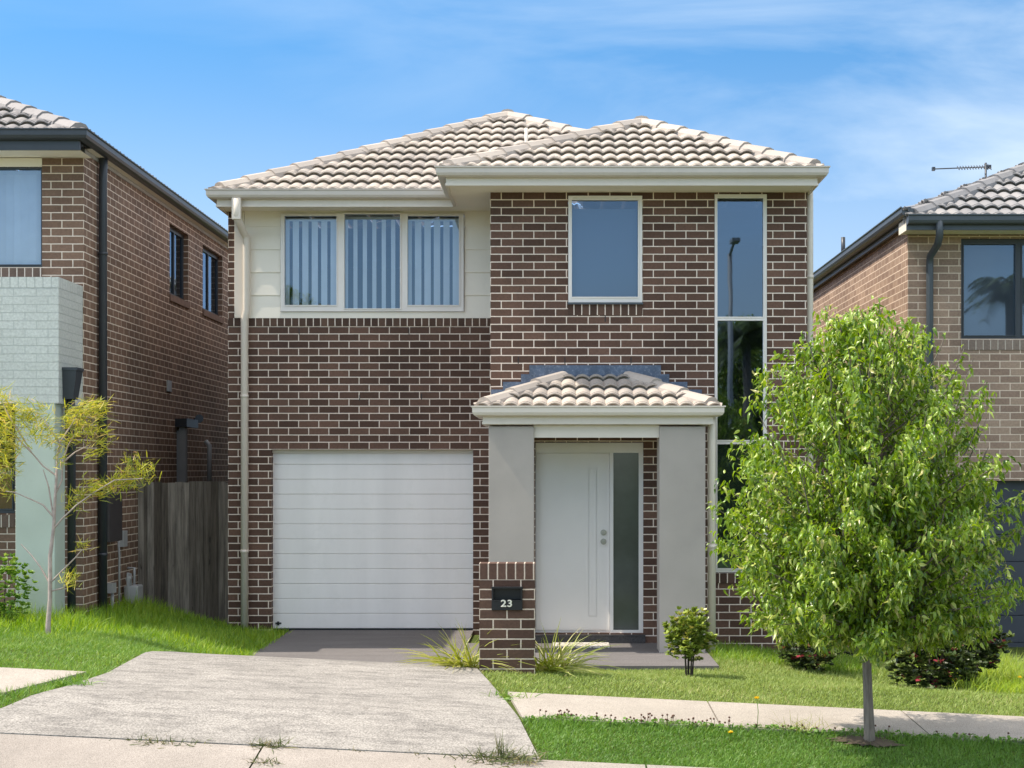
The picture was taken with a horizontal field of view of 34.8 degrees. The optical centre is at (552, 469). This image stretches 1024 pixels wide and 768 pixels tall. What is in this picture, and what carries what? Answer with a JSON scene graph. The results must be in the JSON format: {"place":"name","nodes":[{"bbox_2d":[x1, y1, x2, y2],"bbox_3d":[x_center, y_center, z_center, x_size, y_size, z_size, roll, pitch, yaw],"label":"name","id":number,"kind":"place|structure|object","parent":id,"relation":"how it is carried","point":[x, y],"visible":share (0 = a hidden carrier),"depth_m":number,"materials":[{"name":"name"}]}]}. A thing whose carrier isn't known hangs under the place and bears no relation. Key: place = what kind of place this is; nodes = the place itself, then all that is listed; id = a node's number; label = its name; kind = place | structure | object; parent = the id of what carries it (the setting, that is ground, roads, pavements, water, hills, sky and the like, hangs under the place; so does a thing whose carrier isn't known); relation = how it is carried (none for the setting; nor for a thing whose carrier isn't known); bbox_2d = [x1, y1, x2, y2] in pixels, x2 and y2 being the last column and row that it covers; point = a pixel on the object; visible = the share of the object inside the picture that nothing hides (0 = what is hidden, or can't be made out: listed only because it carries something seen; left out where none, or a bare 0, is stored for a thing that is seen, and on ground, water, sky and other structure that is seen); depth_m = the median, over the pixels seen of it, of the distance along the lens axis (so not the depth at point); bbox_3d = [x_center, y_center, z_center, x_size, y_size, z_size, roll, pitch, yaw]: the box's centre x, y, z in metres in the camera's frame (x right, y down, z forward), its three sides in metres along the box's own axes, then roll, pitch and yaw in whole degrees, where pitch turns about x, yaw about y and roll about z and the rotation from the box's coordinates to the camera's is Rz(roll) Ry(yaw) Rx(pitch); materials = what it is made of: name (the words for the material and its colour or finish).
{"place":"outdoors","nodes":[
{"label":"outdoors","id":0,"kind":"place"},
{"bbox_2d":[0,609,280,707],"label":"lawn","id":1,"kind":"structure","parent":0,"point":[133,648],"depth_m":14.52,"materials":[{"name":"green plant"}]},
{"bbox_2d":[0,590,292,655],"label":"long grass","id":2,"kind":"structure","parent":0,"point":[115,616],"depth_m":17.33,"materials":[{"name":"green plant"}]},
{"bbox_2d":[0,651,538,758],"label":"driveway","id":3,"kind":"structure","parent":0,"point":[338,704],"depth_m":11.81,"materials":[{"name":"concrete"}]},
{"bbox_2d":[0,630,1023,767],"bbox_3d":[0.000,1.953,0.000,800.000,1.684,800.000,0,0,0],"label":"ground","id":4,"kind":"structure","parent":0,"point":[1017,650],"depth_m":13.27,"materials":[{"name":"green plant"}]},
{"bbox_2d":[0,552,38,621],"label":"shrub","id":5,"kind":"object","parent":4,"relation":"on","point":[11,571],"visible":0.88,"depth_m":16.59,"materials":[{"name":"green plant"}]},
{"bbox_2d":[0,667,85,695],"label":"footpath","id":6,"kind":"structure","parent":4,"relation":"on","point":[15,678],"depth_m":12.56,"materials":[{"name":"concrete"}]},
{"bbox_2d":[41,673,103,686],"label":"weed","id":7,"kind":"object","parent":4,"relation":"on","point":[79,682],"visible":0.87,"depth_m":12.32,"materials":[{"name":"green plant"}]},
{"bbox_2d":[0,380,161,633],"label":"sapling","id":8,"kind":"object","parent":4,"relation":"on","point":[9,413],"visible":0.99,"depth_m":15.59,"materials":[{"name":"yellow plant"}]},
{"bbox_2d":[0,95,227,619],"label":"brick house","id":9,"kind":"structure","parent":4,"relation":"on","point":[113,271],"depth_m":18.44,"materials":[{"name":"brown brick"}]},
{"bbox_2d":[0,407,14,512],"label":"window","id":10,"kind":"structure","parent":9,"relation":"in","point":[6,506],"depth_m":18.24,"materials":[{"name":"grey metal"}]},
{"bbox_2d":[0,167,41,266],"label":"window","id":11,"kind":"structure","parent":9,"relation":"in","point":[20,191],"depth_m":18.04,"materials":[{"name":"blue glass"}]},
{"bbox_2d":[170,227,183,299],"bbox_3d":[-5.240,-2.835,22.530,0.040,0.950,1.132,0,0,0],"label":"window","id":12,"kind":"structure","parent":9,"relation":"in","point":[174,233],"depth_m":22.67,"materials":[{"name":"grey metal"}]},
{"bbox_2d":[203,248,217,314],"bbox_3d":[-5.240,-2.835,24.758,0.040,0.950,1.442,0,0,0],"label":"window","id":13,"kind":"structure","parent":9,"relation":"in","point":[208,254],"depth_m":24.77,"materials":[{"name":"grey metal"}]},
{"bbox_2d":[109,730,186,745],"bbox_3d":[-2.701,1.803,10.954,0.548,0.099,0.387,0,0,0],"label":"weed","id":14,"kind":"object","parent":4,"relation":"on","point":[156,741],"visible":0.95,"depth_m":10.90,"materials":[{"name":"green plant"}]},
{"bbox_2d":[138,480,227,624],"bbox_3d":[-4.513,1.170,20.315,1.266,2.080,0.090,0,0,0],"label":"paling fence","id":15,"kind":"object","parent":4,"relation":"on","point":[182,545],"visible":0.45,"depth_m":20.29,"materials":[{"name":"wood"}]},
{"bbox_2d":[157,735,212,748],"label":"weed","id":16,"kind":"object","parent":4,"relation":"on","point":[185,743],"visible":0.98,"depth_m":10.92,"materials":[{"name":"green plant"}]},
{"bbox_2d":[244,737,299,751],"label":"weed","id":17,"kind":"object","parent":4,"relation":"on","point":[269,744],"visible":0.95,"depth_m":10.93,"materials":[{"name":"green plant"}]},
{"bbox_2d":[161,651,436,664],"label":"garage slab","id":18,"kind":"structure","parent":4,"relation":"on","point":[328,659],"depth_m":14.59,"materials":[{"name":"grey concrete"}]},
{"bbox_2d":[0,734,705,767],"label":"kerb","id":19,"kind":"structure","parent":4,"relation":"on","point":[26,751],"depth_m":10.70,"materials":[{"name":"concrete"}]},
{"bbox_2d":[243,754,284,766],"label":"weed","id":20,"kind":"object","parent":19,"relation":"on","point":[265,761],"visible":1,"depth_m":10.57,"materials":[{"name":"green plant"}]},
{"bbox_2d":[391,623,534,671],"bbox_3d":[-0.841,1.558,14.199,1.229,0.544,1.154,0,0,-42],"label":"strappy plant","id":21,"kind":"object","parent":4,"relation":"on","point":[456,662],"visible":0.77,"depth_m":14.27,"materials":[{"name":"green plant"}]},
{"bbox_2d":[250,630,718,669],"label":"concrete slab","id":22,"kind":"structure","parent":4,"relation":"on","point":[368,645],"depth_m":17.46,"materials":[{"name":"grey concrete"}]},
{"bbox_2d":[553,642,609,647],"bbox_3d":[0.306,1.906,17.745,0.612,0.016,0.450,0,0,0],"label":"doormat","id":23,"kind":"object","parent":22,"relation":"on","point":[597,645],"visible":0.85,"depth_m":17.74,"materials":[{"name":"beige fabric"}]},
{"bbox_2d":[493,730,512,757],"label":"weed","id":24,"kind":"object","parent":4,"relation":"on","point":[499,749],"visible":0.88,"depth_m":10.94,"materials":[{"name":"green plant"}]},
{"bbox_2d":[479,562,534,674],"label":"letterbox pillar","id":25,"kind":"structure","parent":4,"relation":"on","point":[507,603],"depth_m":14.16,"materials":[{"name":"brick"}]},
{"bbox_2d":[442,741,574,767],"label":"weed","id":26,"kind":"object","parent":4,"relation":"on","point":[516,758],"visible":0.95,"depth_m":10.87,"materials":[{"name":"green plant"}]},
{"bbox_2d":[482,686,543,701],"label":"weed","id":27,"kind":"object","parent":4,"relation":"on","point":[506,696],"visible":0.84,"depth_m":12.68,"materials":[{"name":"green plant"}]},
{"bbox_2d":[204,109,829,653],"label":"brick house","id":28,"kind":"structure","parent":4,"relation":"on","point":[458,353],"depth_m":18.91,"materials":[{"name":"brown brick"}]},
{"bbox_2d":[281,213,463,311],"bbox_3d":[-2.150,-2.456,19.496,2.175,1.185,0.167,0,0,0],"label":"window","id":29,"kind":"structure","parent":28,"relation":"in","point":[339,226],"depth_m":19.56,"materials":[{"name":"clear glass"}]},
{"bbox_2d":[273,450,472,629],"bbox_3d":[-2.154,0.842,19.578,2.403,2.165,0.056,0,0,0],"label":"garage door","id":30,"kind":"structure","parent":28,"relation":"in","point":[363,539],"depth_m":19.59,"materials":[{"name":"paint"}]},
{"bbox_2d":[535,443,642,632],"bbox_3d":[0.401,0.754,18.110,1.193,2.104,0.100,0,0,0],"label":"front door","id":31,"kind":"structure","parent":28,"relation":"in","point":[589,496],"depth_m":18.11,"materials":[{"name":"white paint"}]},
{"bbox_2d":[568,196,642,303],"bbox_3d":[0.576,-2.422,18.089,0.832,1.200,0.148,0,0,0],"label":"window","id":32,"kind":"structure","parent":28,"relation":"in","point":[602,243],"depth_m":18.16,"materials":[{"name":"blue glass"}]},
{"bbox_2d":[714,194,766,571],"bbox_3d":[2.073,-0.953,18.096,0.574,4.175,0.116,0,0,0],"label":"window","id":33,"kind":"structure","parent":28,"relation":"in","point":[723,463],"depth_m":18.08,"materials":[{"name":"blue glass"}]},
{"bbox_2d":[465,619,628,676],"bbox_3d":[0.062,1.615,14.390,1.423,0.595,1.075,0,0,23],"label":"strappy plant","id":34,"kind":"object","parent":4,"relation":"on","point":[561,664],"visible":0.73,"depth_m":14.34,"materials":[{"name":"green plant"}]},
{"bbox_2d":[662,606,719,676],"bbox_3d":[1.257,1.570,14.905,0.538,0.673,0.547,0,0,0],"label":"shrub","id":35,"kind":"object","parent":4,"relation":"on","point":[690,628],"visible":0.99,"depth_m":14.81,"materials":[{"name":"green plant"}]},
{"bbox_2d":[507,692,1023,744],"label":"footpath","id":36,"kind":"structure","parent":4,"relation":"on","point":[909,722],"depth_m":12.43,"materials":[{"name":"concrete"}]},
{"bbox_2d":[772,711,838,733],"bbox_3d":[1.791,1.830,11.904,0.608,0.182,0.367,0,0,0],"label":"weed","id":37,"kind":"object","parent":36,"relation":"on","point":[801,726],"visible":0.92,"depth_m":11.89,"materials":[{"name":"green plant"}]},
{"bbox_2d":[518,713,1023,767],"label":"grass verge","id":38,"kind":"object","parent":4,"relation":"on","point":[739,733],"depth_m":11.47,"materials":[{"name":"green plant"}]},
{"bbox_2d":[523,713,1023,743],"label":"clover","id":39,"kind":"object","parent":38,"relation":"on","point":[790,727],"visible":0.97,"depth_m":11.85,"materials":[{"name":"green plant"}]},
{"bbox_2d":[539,709,1009,734],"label":"seed heads","id":40,"kind":"object","parent":38,"relation":"on","point":[662,715],"visible":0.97,"depth_m":11.85,"materials":[{"name":"green plant"}]},
{"bbox_2d":[829,734,904,747],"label":"soil","id":41,"kind":"structure","parent":38,"relation":"on","point":[876,742],"depth_m":11.66,"materials":[{"name":"brown soil"}]},
{"bbox_2d":[707,639,876,673],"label":"long grass","id":42,"kind":"structure","parent":4,"relation":"on","point":[751,648],"depth_m":16.98,"materials":[{"name":"green plant"}]},
{"bbox_2d":[772,634,852,671],"bbox_3d":[2.638,1.787,16.627,0.853,0.578,0.812,0,0,0],"label":"shrub","id":43,"kind":"object","parent":4,"relation":"on","point":[815,661],"visible":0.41,"depth_m":16.47,"materials":[{"name":"green plant"}]},
{"bbox_2d":[706,295,1023,745],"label":"street tree","id":44,"kind":"object","parent":4,"relation":"on","point":[866,548],"visible":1,"depth_m":11.27,"materials":[{"name":"green plant"}]},
{"bbox_2d":[813,162,1023,646],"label":"brick house","id":45,"kind":"structure","parent":4,"relation":"on","point":[951,263],"depth_m":19.20,"materials":[{"name":"brown brick"}]},
{"bbox_2d":[961,239,1023,338],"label":"window","id":46,"kind":"structure","parent":45,"relation":"in","point":[992,270],"depth_m":19.53,"materials":[{"name":"blue glass"}]},
{"bbox_2d":[971,481,1023,646],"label":"garage door","id":47,"kind":"structure","parent":45,"relation":"in","point":[1016,626],"depth_m":19.31,"materials":[{"name":"metal"}]},
{"bbox_2d":[876,628,987,689],"bbox_3d":[3.425,1.719,15.011,0.985,0.772,1.000,0,0,0],"label":"shrub","id":48,"kind":"object","parent":4,"relation":"on","point":[932,672],"visible":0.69,"depth_m":14.79,"materials":[{"name":"green plant"}]},
{"bbox_2d":[880,646,1023,694],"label":"long grass","id":49,"kind":"structure","parent":4,"relation":"on","point":[993,682],"depth_m":15.15,"materials":[{"name":"green plant"}]},
{"bbox_2d":[937,613,1014,686],"bbox_3d":[3.969,1.714,15.476,0.783,0.770,0.768,0,0,16],"label":"shrub","id":50,"kind":"object","parent":4,"relation":"on","point":[992,651],"visible":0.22,"depth_m":15.31,"materials":[{"name":"green plant"}]},
{"bbox_2d":[0,0,1023,271],"label":"sky","id":51,"kind":"structure","parent":0,"point":[198,94],"materials":[{"name":"blue"}]},
{"bbox_2d":[477,643,1023,715],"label":"lawn","id":52,"kind":"structure","parent":0,"point":[672,675],"depth_m":13.99,"materials":[{"name":"green plant"}]}
]}

